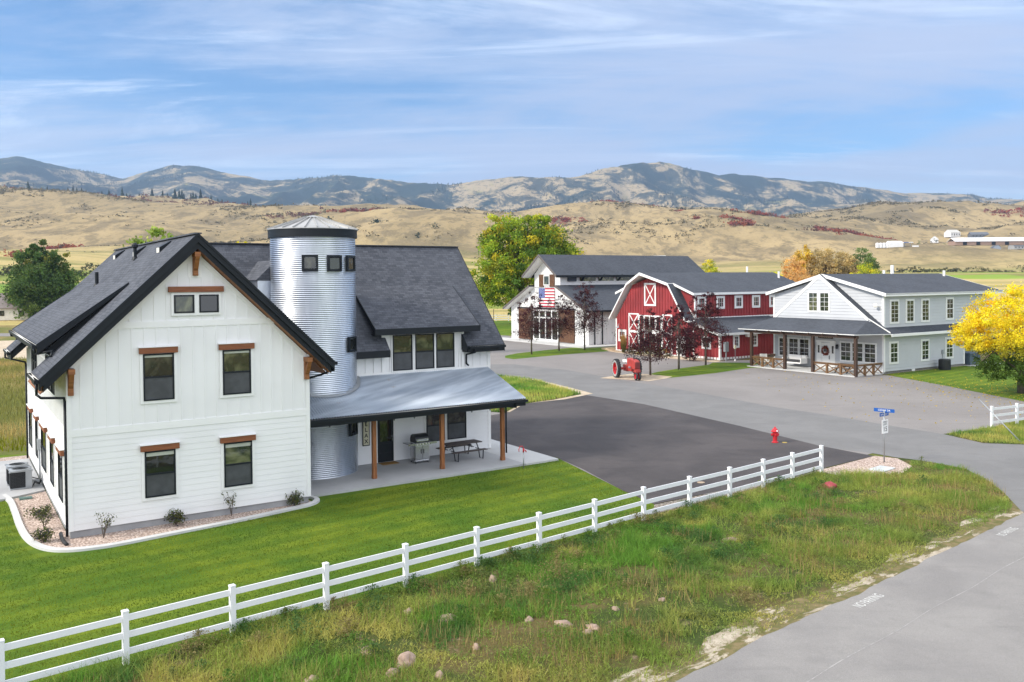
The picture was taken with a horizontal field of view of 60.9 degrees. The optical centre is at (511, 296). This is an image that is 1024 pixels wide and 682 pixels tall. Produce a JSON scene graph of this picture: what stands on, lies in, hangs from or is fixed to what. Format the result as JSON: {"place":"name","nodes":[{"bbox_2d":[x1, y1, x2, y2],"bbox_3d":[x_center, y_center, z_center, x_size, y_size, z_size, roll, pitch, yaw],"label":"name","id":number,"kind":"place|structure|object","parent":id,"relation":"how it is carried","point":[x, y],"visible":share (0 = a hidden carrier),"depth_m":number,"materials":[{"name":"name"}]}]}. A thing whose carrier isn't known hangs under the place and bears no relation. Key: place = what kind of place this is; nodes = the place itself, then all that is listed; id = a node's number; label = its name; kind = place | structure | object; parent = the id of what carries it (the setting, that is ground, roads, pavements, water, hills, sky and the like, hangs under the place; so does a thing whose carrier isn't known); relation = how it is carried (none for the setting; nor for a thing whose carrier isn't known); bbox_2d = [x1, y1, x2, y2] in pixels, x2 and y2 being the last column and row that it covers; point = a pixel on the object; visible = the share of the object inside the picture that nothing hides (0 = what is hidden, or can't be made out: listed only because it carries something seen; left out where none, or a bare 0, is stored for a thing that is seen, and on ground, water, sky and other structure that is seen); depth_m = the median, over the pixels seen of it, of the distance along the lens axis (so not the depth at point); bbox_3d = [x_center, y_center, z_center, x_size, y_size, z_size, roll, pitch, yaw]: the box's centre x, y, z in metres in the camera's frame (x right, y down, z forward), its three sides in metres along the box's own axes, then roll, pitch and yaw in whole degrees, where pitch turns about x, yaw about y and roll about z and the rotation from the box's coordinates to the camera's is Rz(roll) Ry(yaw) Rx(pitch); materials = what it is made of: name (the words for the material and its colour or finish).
{"place":"outdoors","nodes":[
{"label":"outdoors","id":0,"kind":"place"},
{"bbox_2d":[0,356,26,451],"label":"field grass","id":1,"kind":"structure","parent":0,"point":[20,375],"depth_m":62.29,"materials":[{"name":"green plant"}]},
{"bbox_2d":[0,340,27,358],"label":"back dirt","id":2,"kind":"structure","parent":0,"point":[6,344],"depth_m":112.98,"materials":[{"name":"beige soil"}]},
{"bbox_2d":[0,454,653,681],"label":"lawn","id":3,"kind":"structure","parent":0,"point":[156,586],"depth_m":27.18,"materials":[{"name":"green plant"}]},
{"bbox_2d":[0,458,44,500],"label":"service pad","id":4,"kind":"object","parent":3,"relation":"on","point":[18,493],"visible":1,"depth_m":36.26,"materials":[{"name":"grey concrete"}]},
{"bbox_2d":[7,466,32,489],"bbox_3d":[-20.448,7.529,36.187,0.880,0.820,0.880,-1,1,-33],"label":"air conditioner","id":5,"kind":"object","parent":4,"relation":"on","point":[20,477],"visible":1,"depth_m":35.89,"materials":[{"name":"grey metal"}]},
{"bbox_2d":[3,494,319,552],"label":"garden curb","id":6,"kind":"structure","parent":3,"relation":"on","point":[27,538],"depth_m":29.71,"materials":[{"name":"concrete"}]},
{"bbox_2d":[13,491,310,547],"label":"rock mulch","id":7,"kind":"object","parent":3,"relation":"on","point":[32,523],"visible":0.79,"depth_m":30.47,"materials":[{"name":"beige gravel"}]},
{"bbox_2d":[23,503,52,518],"bbox_3d":[-17.130,7.830,31.714,0.979,0.490,1.142,0,1,16],"label":"bed shrub","id":8,"kind":"object","parent":7,"relation":"on","point":[41,511],"visible":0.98,"depth_m":31.64,"materials":[{"name":"green plant"}]},
{"bbox_2d":[30,524,55,542],"bbox_3d":[-15.448,7.817,28.631,0.747,0.560,0.644,-1,1,-33],"label":"bed shrub","id":9,"kind":"object","parent":7,"relation":"on","point":[44,536],"visible":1,"depth_m":28.59,"materials":[{"name":"green plant"}]},
{"bbox_2d":[164,509,186,526],"bbox_3d":[-11.791,7.695,30.444,0.771,0.670,0.626,0,1,30],"label":"bed shrub","id":10,"kind":"object","parent":7,"relation":"on","point":[177,518],"visible":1,"depth_m":30.38,"materials":[{"name":"green plant"}]},
{"bbox_2d":[3,215,527,537],"bbox_3d":[-11.144,2.116,40.688,21.035,11.490,17.040,-1,1,-33],"label":"farmhouse","id":11,"kind":"object","parent":3,"relation":"on","point":[193,376],"visible":1,"depth_m":32.80,"materials":[{"name":"white paint"}]},
{"bbox_2d":[26,403,33,449],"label":"window","id":12,"kind":"structure","parent":11,"relation":"in","point":[30,409],"depth_m":40.31,"materials":[{"name":"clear glass"}]},
{"bbox_2d":[32,412,38,460],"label":"window","id":13,"kind":"structure","parent":11,"relation":"in","point":[35,415],"depth_m":37.83,"materials":[{"name":"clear glass"}]},
{"bbox_2d":[38,420,47,475],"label":"window","id":14,"kind":"structure","parent":11,"relation":"in","point":[44,452],"depth_m":35.17,"materials":[{"name":"white glass"}]},
{"bbox_2d":[46,432,55,489],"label":"window","id":15,"kind":"structure","parent":11,"relation":"in","point":[50,436],"depth_m":32.50,"materials":[{"name":"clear glass"}]},
{"bbox_2d":[54,443,64,505],"bbox_3d":[-15.753,6.186,30.310,0.160,1.935,1.550,-1,1,-33],"label":"window","id":16,"kind":"structure","parent":11,"relation":"in","point":[60,451],"depth_m":30.18,"materials":[{"name":"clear glass"}]},
{"bbox_2d":[138,346,177,403],"bbox_3d":[-12.314,2.733,30.351,1.320,1.975,0.160,-1,1,-33],"label":"window","id":17,"kind":"structure","parent":11,"relation":"in","point":[158,372],"depth_m":30.36,"materials":[{"name":"black glass"}]},
{"bbox_2d":[140,441,179,501],"bbox_3d":[-12.283,6.112,30.413,1.320,1.955,0.160,-1,1,-33],"label":"window","id":18,"kind":"structure","parent":11,"relation":"in","point":[159,461],"depth_m":30.42,"materials":[{"name":"black glass"}]},
{"bbox_2d":[171,292,196,315],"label":"window","id":19,"kind":"structure","parent":11,"relation":"in","point":[182,303],"depth_m":30.81,"materials":[{"name":"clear glass"}]},
{"bbox_2d":[197,292,220,314],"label":"window","id":20,"kind":"structure","parent":11,"relation":"in","point":[207,304],"depth_m":31.28,"materials":[{"name":"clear glass"}]},
{"bbox_2d":[218,342,254,397],"bbox_3d":[-10.056,2.685,31.831,1.320,1.975,0.160,-1,1,-33],"label":"window","id":21,"kind":"structure","parent":11,"relation":"in","point":[236,367],"depth_m":31.84,"materials":[{"name":"black glass"}]},
{"bbox_2d":[219,433,255,490],"bbox_3d":[-10.025,6.065,31.892,1.320,1.955,0.160,-1,1,-33],"label":"window","id":22,"kind":"structure","parent":11,"relation":"in","point":[237,451],"depth_m":31.90,"materials":[{"name":"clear glass"}]},
{"bbox_2d":[362,422,369,445],"bbox_3d":[-6.701,6.136,39.925,0.340,1.440,0.050,-1,1,-33],"label":"wall sign","id":23,"kind":"object","parent":11,"relation":"attached to","point":[365,433],"visible":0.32,"depth_m":39.91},
{"bbox_2d":[377,419,393,462],"bbox_3d":[-5.889,6.653,40.490,0.820,2.070,0.045,-1,1,-33],"label":"door","id":24,"kind":"structure","parent":11,"relation":"in","point":[385,435],"depth_m":40.47,"materials":[{"name":"black glass"}]},
{"bbox_2d":[391,334,413,371],"bbox_3d":[-5.146,2.638,40.907,1.140,1.790,0.080,-1,1,-33],"label":"window","id":25,"kind":"structure","parent":11,"relation":"in","point":[402,346],"depth_m":40.90,"materials":[{"name":"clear glass"}]},
{"bbox_2d":[413,333,434,370],"bbox_3d":[-4.170,2.617,41.548,1.130,1.790,0.080,-1,1,-33],"label":"window","id":26,"kind":"structure","parent":11,"relation":"in","point":[424,344],"depth_m":41.53,"materials":[{"name":"clear glass"}]},
{"bbox_2d":[424,414,446,442],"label":"window","id":27,"kind":"structure","parent":11,"relation":"in","point":[431,423],"depth_m":41.86,"materials":[{"name":"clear glass"}]},
{"bbox_2d":[435,332,455,368],"bbox_3d":[-3.239,2.598,42.156,1.120,1.790,0.080,-1,1,-33],"label":"window","id":28,"kind":"structure","parent":11,"relation":"in","point":[444,342],"depth_m":42.14,"materials":[{"name":"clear glass"}]},
{"bbox_2d":[446,411,467,441],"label":"window","id":29,"kind":"structure","parent":11,"relation":"in","point":[456,423],"depth_m":42.56,"materials":[{"name":"clear glass"}]},
{"bbox_2d":[311,439,557,496],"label":"patio slab","id":30,"kind":"structure","parent":3,"relation":"on","point":[405,471],"depth_m":38.96,"materials":[{"name":"grey concrete"}]},
{"bbox_2d":[403,433,436,463],"bbox_3d":[-4.272,7.039,40.446,1.480,1.328,0.660,-1,1,-34],"label":"gas grill","id":31,"kind":"object","parent":30,"relation":"on","point":[419,448],"visible":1,"depth_m":40.28,"materials":[{"name":"silver metal"}]},
{"bbox_2d":[416,445,428,459],"bbox_3d":[-4.127,7.222,40.251,0.700,0.630,0.071,-1,1,-34],"label":"door","id":32,"kind":"structure","parent":31,"relation":"in","point":[426,447],"depth_m":40.23,"materials":[{"name":"silver metal"}]},
{"bbox_2d":[436,439,487,461],"bbox_3d":[-2.391,7.295,41.359,1.860,0.729,1.736,-1,1,-35],"label":"picnic table","id":33,"kind":"object","parent":30,"relation":"on","point":[464,443],"visible":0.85,"depth_m":41.20,"materials":[{"name":"grey wood"}]},
{"bbox_2d":[494,320,511,335],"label":"clubhouse lawn","id":34,"kind":"structure","parent":0,"point":[503,327],"depth_m":157.95,"materials":[{"name":"green plant"}]},
{"bbox_2d":[469,210,584,315],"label":"broad tree","id":35,"kind":"object","parent":34,"relation":"on","point":[515,254],"visible":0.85,"depth_m":164.68,"materials":[{"name":"green plant"}]},
{"bbox_2d":[0,156,1023,324],"bbox_3d":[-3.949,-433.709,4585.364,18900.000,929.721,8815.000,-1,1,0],"label":"hills","id":36,"kind":"structure","parent":0,"point":[738,248],"depth_m":1340.98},
{"bbox_2d":[0,293,36,319],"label":"house","id":37,"kind":"structure","parent":36,"relation":"on","point":[5,313],"depth_m":196.16,"materials":[{"name":"beige"}]},
{"bbox_2d":[0,186,1023,257],"bbox_3d":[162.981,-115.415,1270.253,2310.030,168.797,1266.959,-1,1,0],"label":"hillside scrub","id":38,"kind":"object","parent":36,"relation":"on","point":[566,225],"visible":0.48,"depth_m":1337.27,"materials":[{"name":"green plant"}]},
{"bbox_2d":[0,184,1023,256],"bbox_3d":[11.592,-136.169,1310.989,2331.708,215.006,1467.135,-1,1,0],"label":"red scrub","id":39,"kind":"object","parent":36,"relation":"on","point":[567,219],"visible":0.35,"depth_m":1238.79,"materials":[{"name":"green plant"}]},
{"bbox_2d":[1,164,1022,212],"bbox_3d":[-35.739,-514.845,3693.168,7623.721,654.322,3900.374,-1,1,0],"label":"mountain conifers","id":40,"kind":"object","parent":36,"relation":"on","point":[182,195],"visible":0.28,"depth_m":4320.49,"materials":[{"name":"green plant"}]},
{"bbox_2d":[781,254,808,281],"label":"autumn tree","id":41,"kind":"object","parent":36,"relation":"on","point":[794,263],"visible":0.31,"depth_m":248.01,"materials":[{"name":"orange plant"}]},
{"bbox_2d":[788,244,817,273],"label":"autumn tree","id":42,"kind":"object","parent":36,"relation":"on","point":[803,257],"visible":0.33,"depth_m":256.68,"materials":[{"name":"yellow plant"}]},
{"bbox_2d":[805,246,842,276],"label":"autumn tree","id":43,"kind":"object","parent":36,"relation":"on","point":[824,268],"visible":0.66,"depth_m":252.43,"materials":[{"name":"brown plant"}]},
{"bbox_2d":[831,251,863,273],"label":"autumn tree","id":44,"kind":"object","parent":36,"relation":"on","point":[847,261],"visible":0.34,"depth_m":253.97,"materials":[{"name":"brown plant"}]},
{"bbox_2d":[846,247,884,273],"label":"green tree","id":45,"kind":"object","parent":36,"relation":"on","point":[868,259],"visible":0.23,"depth_m":266.31,"materials":[{"name":"green plant"}]},
{"bbox_2d":[875,241,918,247],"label":"farm depot","id":46,"kind":"structure","parent":36,"relation":"on","point":[888,244],"depth_m":870.03,"materials":[{"name":"white paint"}]},
{"bbox_2d":[947,237,1023,245],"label":"long barn","id":47,"kind":"structure","parent":36,"relation":"on","point":[986,241],"depth_m":895.13,"materials":[{"name":"white paint"}]},
{"bbox_2d":[0,333,1023,494],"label":"old asphalt","id":48,"kind":"structure","parent":0,"point":[787,389],"depth_m":65.29,"materials":[{"name":"grey asphalt"}]},
{"bbox_2d":[603,373,671,380],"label":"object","id":49,"kind":"structure","parent":48,"relation":"on","point":[646,377],"depth_m":75.31,"materials":[{"name":"beige gravel"}]},
{"bbox_2d":[612,354,641,379],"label":"tractor","id":50,"kind":"object","parent":49,"relation":"on","point":[634,365],"visible":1,"depth_m":74.67,"materials":[{"name":"metal"}]},
{"bbox_2d":[621,308,678,374],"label":"plum tree","id":51,"kind":"object","parent":49,"relation":"on","point":[647,342],"visible":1,"depth_m":76.81,"materials":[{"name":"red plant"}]},
{"bbox_2d":[0,316,1023,516],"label":"ground","id":52,"kind":"structure","parent":0,"point":[5,328],"depth_m":54.65,"materials":[{"name":"green plant"}]},
{"bbox_2d":[0,239,84,318],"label":"dense tree","id":53,"kind":"object","parent":52,"relation":"on","point":[44,278],"visible":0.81,"depth_m":196.62,"materials":[{"name":"green plant"}]},
{"bbox_2d":[139,225,166,242],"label":"poplar tree","id":54,"kind":"object","parent":52,"relation":"on","point":[155,231],"visible":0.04,"depth_m":95.00,"materials":[{"name":"green plant"}]},
{"bbox_2d":[609,266,794,360],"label":"red barn","id":55,"kind":"structure","parent":52,"relation":"on","point":[743,299],"depth_m":97.79,"materials":[{"name":"paint"}]},
{"bbox_2d":[628,313,638,350],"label":"barn door","id":56,"kind":"structure","parent":55,"relation":"in","point":[631,316],"depth_m":101.09,"materials":[{"name":"white paint"}]},
{"bbox_2d":[644,283,655,305],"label":"loft door","id":57,"kind":"structure","parent":55,"relation":"in","point":[652,299],"depth_m":98.48,"materials":[{"name":"white paint"}]},
{"bbox_2d":[652,468,824,513],"bbox_3d":[9.306,7.763,35.406,11.842,0.001,0.887,-1,1,-39],"label":"gravel strip","id":58,"kind":"object","parent":52,"relation":"on","point":[663,504],"visible":0.3,"depth_m":33.24,"materials":[{"name":"beige gravel"}]},
{"bbox_2d":[738,265,1003,376],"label":"house","id":59,"kind":"structure","parent":52,"relation":"on","point":[878,324],"depth_m":79.56,"materials":[{"name":"white wood"}]},
{"bbox_2d":[788,337,798,354],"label":"window","id":60,"kind":"structure","parent":59,"relation":"in","point":[793,343],"depth_m":84.07,"materials":[{"name":"grey glass"}]},
{"bbox_2d":[782,343,806,363],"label":"porch swing","id":61,"kind":"object","parent":59,"relation":"hanging from","point":[796,359],"visible":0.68,"depth_m":82.45,"materials":[{"name":"white paint"}]},
{"bbox_2d":[799,338,809,358],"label":"window","id":62,"kind":"structure","parent":59,"relation":"in","point":[805,351],"depth_m":82.99,"materials":[{"name":"grey glass"}]},
{"bbox_2d":[808,291,818,311],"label":"window","id":63,"kind":"structure","parent":59,"relation":"in","point":[813,296],"depth_m":81.00,"materials":[{"name":"white paint"}]},
{"bbox_2d":[819,291,829,312],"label":"window","id":64,"kind":"structure","parent":59,"relation":"in","point":[824,298],"depth_m":79.96,"materials":[{"name":"white paint"}]},
{"bbox_2d":[840,341,851,361],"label":"window","id":65,"kind":"structure","parent":59,"relation":"in","point":[845,346],"depth_m":79.17,"materials":[{"name":"grey glass"}]},
{"bbox_2d":[851,342,863,362],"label":"window","id":66,"kind":"structure","parent":59,"relation":"in","point":[860,344],"depth_m":77.94,"materials":[{"name":"white glass"}]},
{"bbox_2d":[864,342,876,363],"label":"window","id":67,"kind":"structure","parent":59,"relation":"in","point":[870,349],"depth_m":77.01,"materials":[{"name":"white glass"}]},
{"bbox_2d":[889,299,898,323],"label":"window","id":68,"kind":"structure","parent":59,"relation":"in","point":[894,303],"depth_m":76.66,"materials":[{"name":"white paint"}]},
{"bbox_2d":[889,341,898,363],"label":"window","id":69,"kind":"structure","parent":59,"relation":"in","point":[893,345],"depth_m":76.66,"materials":[{"name":"white glass"}]},
{"bbox_2d":[905,299,914,322],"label":"window","id":70,"kind":"structure","parent":59,"relation":"in","point":[909,303],"depth_m":77.92,"materials":[{"name":"white paint"}]},
{"bbox_2d":[921,298,929,321],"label":"window","id":71,"kind":"structure","parent":59,"relation":"in","point":[925,303],"depth_m":79.15,"materials":[{"name":"white paint"}]},
{"bbox_2d":[921,339,929,360],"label":"window","id":72,"kind":"structure","parent":59,"relation":"in","point":[925,343],"depth_m":79.22,"materials":[{"name":"white paint"}]},
{"bbox_2d":[945,297,953,319],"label":"window","id":73,"kind":"structure","parent":59,"relation":"in","point":[949,303],"depth_m":81.24,"materials":[{"name":"white paint"}]},
{"bbox_2d":[945,337,953,358],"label":"window","id":74,"kind":"structure","parent":59,"relation":"in","point":[949,349],"depth_m":81.22,"materials":[{"name":"white paint"}]},
{"bbox_2d":[0,0,1023,199],"label":"sky","id":75,"kind":"structure","parent":0,"point":[900,96],"materials":[{"name":"blue"}]},
{"bbox_2d":[27,456,1013,681],"bbox_3d":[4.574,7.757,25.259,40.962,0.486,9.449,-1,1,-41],"label":"verge grass","id":76,"kind":"structure","parent":0,"point":[636,551],"depth_m":23.56,"materials":[{"name":"green plant"}]},
{"bbox_2d":[396,651,416,668],"bbox_3d":[-2.341,8.091,19.377,0.461,0.270,0.645,0,1,16],"label":"boulder","id":77,"kind":"object","parent":76,"relation":"on","point":[406,656],"visible":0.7,"depth_m":19.29,"materials":[{"name":"stone"}]},
{"bbox_2d":[0,445,823,681],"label":"rail fence","id":78,"kind":"object","parent":76,"relation":"on","point":[231,608],"visible":0.91,"depth_m":23.00,"materials":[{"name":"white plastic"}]},
{"bbox_2d":[44,466,1007,681],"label":"dry stalks","id":79,"kind":"object","parent":76,"relation":"on","point":[698,593],"visible":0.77,"depth_m":22.89,"materials":[{"name":"beige plant"}]},
{"bbox_2d":[818,456,911,474],"bbox_3d":[16.254,7.635,38.794,5.281,0.001,2.774,-1,1,-39],"label":"gravel corner","id":80,"kind":"object","parent":76,"relation":"on","point":[874,461],"visible":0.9,"depth_m":39.32,"materials":[{"name":"beige gravel"}]},
{"bbox_2d":[874,408,894,461],"bbox_3d":[17.079,6.379,39.925,0.784,2.480,0.501,0,1,10],"label":"street sign","id":81,"kind":"object","parent":80,"relation":"on","point":[886,412],"visible":1,"depth_m":39.90,"materials":[{"name":"grey metal"}]},
{"bbox_2d":[491,373,579,411],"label":"lawn","id":82,"kind":"structure","parent":0,"point":[543,388],"depth_m":66.15,"materials":[{"name":"green plant"}]},
{"bbox_2d":[505,347,606,358],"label":"island lawn","id":83,"kind":"structure","parent":0,"point":[574,350],"depth_m":102.05,"materials":[{"name":"green plant"}]},
{"bbox_2d":[510,291,549,353],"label":"plum tree","id":84,"kind":"object","parent":83,"relation":"on","point":[532,329],"visible":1,"depth_m":99.70,"materials":[{"name":"purple plant"}]},
{"bbox_2d":[539,294,579,350],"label":"plum tree","id":85,"kind":"object","parent":83,"relation":"on","point":[559,322],"visible":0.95,"depth_m":104.34,"materials":[{"name":"purple plant"}]},
{"bbox_2d":[566,281,606,349],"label":"plum tree","id":86,"kind":"object","parent":83,"relation":"on","point":[585,317],"visible":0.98,"depth_m":105.08,"materials":[{"name":"purple plant"}]},
{"bbox_2d":[502,337,615,347],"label":"clubhouse walk","id":87,"kind":"structure","parent":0,"point":[561,344],"depth_m":113.45,"materials":[{"name":"concrete"}]},
{"bbox_2d":[502,254,703,344],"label":"clubhouse","id":88,"kind":"structure","parent":87,"relation":"on","point":[609,276],"depth_m":119.31,"materials":[{"name":"white paint"}]},
{"bbox_2d":[539,288,554,306],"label":"flag","id":89,"kind":"object","parent":88,"relation":"attached to","point":[547,294],"visible":0.91,"depth_m":118.70,"materials":[{"name":"multicoloured fabric"}]},
{"bbox_2d":[559,310,574,342],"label":"barn door","id":90,"kind":"structure","parent":88,"relation":"in","point":[571,338],"depth_m":114.53,"materials":[{"name":"brown wood"}]},
{"bbox_2d":[491,395,871,503],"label":"new asphalt","id":91,"kind":"structure","parent":0,"point":[629,447],"depth_m":44.73,"materials":[{"name":"grey asphalt"}]},
{"bbox_2d":[652,363,757,377],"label":"strip lawn","id":92,"kind":"structure","parent":0,"point":[707,369],"depth_m":81.32,"materials":[{"name":"green plant"}]},
{"bbox_2d":[656,303,700,369],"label":"plum tree","id":93,"kind":"object","parent":92,"relation":"on","point":[680,338],"visible":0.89,"depth_m":81.34,"materials":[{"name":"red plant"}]},
{"bbox_2d":[684,291,731,364],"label":"plum tree","id":94,"kind":"object","parent":92,"relation":"on","point":[705,333],"visible":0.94,"depth_m":85.30,"materials":[{"name":"purple plant"}]},
{"bbox_2d":[490,364,1023,511],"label":"drive","id":95,"kind":"structure","parent":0,"point":[1001,465],"depth_m":49.18,"materials":[{"name":"grey concrete"}]},
{"bbox_2d":[610,502,1023,681],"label":"shoulder","id":96,"kind":"object","parent":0,"point":[735,643],"visible":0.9,"depth_m":22.37},
{"bbox_2d":[676,513,1023,681],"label":"road","id":97,"kind":"structure","parent":0,"point":[975,633],"depth_m":20.78,"materials":[{"name":"concrete"}]},
{"bbox_2d":[807,557,1023,681],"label":"road joint","id":98,"kind":"object","parent":97,"relation":"on","point":[903,626],"visible":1,"depth_m":20.90,"materials":[{"name":"grey concrete"}]},
{"bbox_2d":[890,362,1023,400],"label":"grey house lawn","id":99,"kind":"structure","parent":0,"point":[936,375],"depth_m":71.21,"materials":[{"name":"plant"}]},
{"bbox_2d":[748,371,1023,422],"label":"fallen leaves","id":100,"kind":"object","parent":99,"relation":"on","point":[936,389],"visible":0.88,"depth_m":65.47,"materials":[{"name":"yellow plant"}]},
{"bbox_2d":[947,281,1023,393],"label":"yellow tree","id":101,"kind":"object","parent":99,"relation":"on","point":[1008,342],"visible":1,"depth_m":62.24,"materials":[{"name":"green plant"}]},
{"bbox_2d":[945,420,1023,444],"bbox_3d":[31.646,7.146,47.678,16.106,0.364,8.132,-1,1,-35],"label":"corner grass","id":102,"kind":"structure","parent":0,"point":[1018,429],"depth_m":46.42,"materials":[{"name":"green plant"}]},
{"bbox_2d":[990,403,1023,426],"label":"rail fence","id":103,"kind":"object","parent":102,"relation":"on","point":[1016,406],"visible":0.85,"depth_m":49.48,"materials":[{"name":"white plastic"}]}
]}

